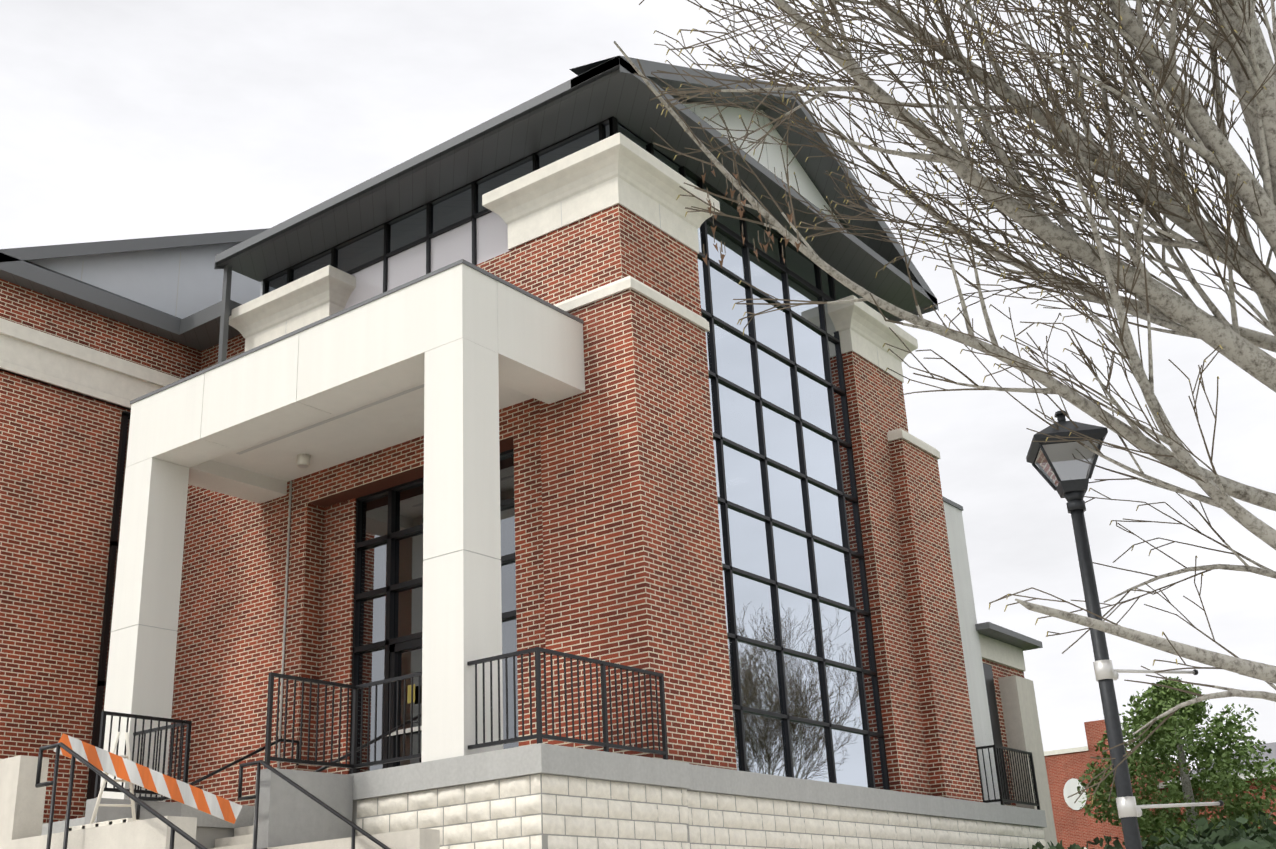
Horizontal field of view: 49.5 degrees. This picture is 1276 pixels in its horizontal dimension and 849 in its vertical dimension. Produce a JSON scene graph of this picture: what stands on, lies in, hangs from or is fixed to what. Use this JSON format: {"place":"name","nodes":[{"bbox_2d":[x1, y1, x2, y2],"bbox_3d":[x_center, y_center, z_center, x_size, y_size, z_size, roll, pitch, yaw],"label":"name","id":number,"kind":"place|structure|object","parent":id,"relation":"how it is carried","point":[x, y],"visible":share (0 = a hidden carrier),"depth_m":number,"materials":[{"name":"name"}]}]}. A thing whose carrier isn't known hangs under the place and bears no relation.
{"place":"outdoors","nodes":[
{"label":"outdoors","id":0,"kind":"place"},
{"bbox_2d":[0,55,938,362],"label":"building roof","id":1,"kind":"structure","parent":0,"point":[192,291],"depth_m":23.37,"materials":[{"name":"grey metal"}]},
{"bbox_2d":[0,204,982,823],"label":"brick walls","id":2,"kind":"structure","parent":0,"point":[618,550],"depth_m":21.25,"materials":[{"name":"red brick"}]},
{"bbox_2d":[0,132,940,458],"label":"cornice","id":3,"kind":"structure","parent":2,"relation":"attached to","point":[602,176],"depth_m":22.15,"materials":[{"name":"beige stone"}]},
{"bbox_2d":[85,116,889,810],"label":"window frames","id":4,"kind":"structure","parent":2,"relation":"in","point":[391,644],"depth_m":21.73,"materials":[{"name":"black metal"}]},
{"bbox_2d":[94,122,885,797],"bbox_3d":[-1.535,1.012,21.557,13.818,9.430,6.282,0,-21,-7],"label":"window glass","id":5,"kind":"object","parent":4,"relation":"in","point":[760,678],"visible":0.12,"depth_m":21.57,"materials":[{"name":"glass"}]},
{"bbox_2d":[0,0,1275,769],"label":"sky","id":6,"kind":"structure","parent":0,"point":[120,119],"materials":[{"name":"white"}]},
{"bbox_2d":[942,496,1056,848],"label":"building wing walls","id":7,"kind":"structure","parent":0,"point":[1003,704],"depth_m":26.35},
{"bbox_2d":[1044,720,1275,848],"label":"building walls","id":8,"kind":"structure","parent":0,"point":[1065,769],"depth_m":64.27,"materials":[{"name":"brick"}]},
{"bbox_3d":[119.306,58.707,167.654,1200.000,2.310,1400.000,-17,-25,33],"label":"ground","id":9,"kind":"structure","parent":0,"visible":0},
{"bbox_2d":[0,743,1046,848],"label":"entrance platform and stairs","id":10,"kind":"structure","parent":9,"relation":"on","point":[541,796],"depth_m":15.57,"materials":[{"name":"beige stone"}]},
{"bbox_2d":[54,732,241,830],"bbox_3d":[-4.984,3.763,14.307,1.743,1.258,1.798,-17,-25,33],"label":"barricade","id":11,"kind":"object","parent":10,"relation":"on","point":[121,767],"visible":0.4,"depth_m":14.58,"materials":[{"name":"orange plastic"}]},
{"bbox_2d":[100,259,584,801],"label":"entrance portico","id":12,"kind":"structure","parent":10,"relation":"on","point":[448,361],"depth_m":18.65,"materials":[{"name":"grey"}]},
{"bbox_2d":[35,647,1039,848],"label":"entrance guard rails","id":13,"kind":"object","parent":10,"relation":"on","point":[605,744],"visible":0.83,"depth_m":15.88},
{"bbox_2d":[1028,809,1275,848],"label":"hedge shrubs","id":14,"kind":"object","parent":9,"relation":"on","point":[1235,836],"visible":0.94,"depth_m":19.65,"materials":[{"name":"green plant"}]},
{"bbox_2d":[1077,676,1275,847],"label":"evergreen tree","id":15,"kind":"object","parent":9,"relation":"on","point":[1165,740],"visible":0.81,"depth_m":28.38,"materials":[{"name":"green plant"}]},
{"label":"pavement path","id":16,"kind":"structure","parent":0,"visible":0},
{"bbox_2d":[614,0,1275,803],"bbox_3d":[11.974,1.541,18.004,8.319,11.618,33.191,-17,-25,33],"label":"birch tree","id":17,"kind":"object","parent":16,"relation":"on","point":[1152,156],"depth_m":9.00,"materials":[{"name":"grey plant"}]},
{"bbox_2d":[701,169,803,267],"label":"dry birch leaves","id":18,"kind":"object","parent":17,"relation":"attached to","point":[790,217],"visible":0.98,"depth_m":7.81,"materials":[{"name":"brown plant"}]},
{"bbox_2d":[1026,410,1223,848],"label":"lamp post","id":19,"kind":"object","parent":16,"relation":"on","point":[1064,473],"visible":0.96,"depth_m":9.01,"materials":[{"name":"metal"}]}
]}

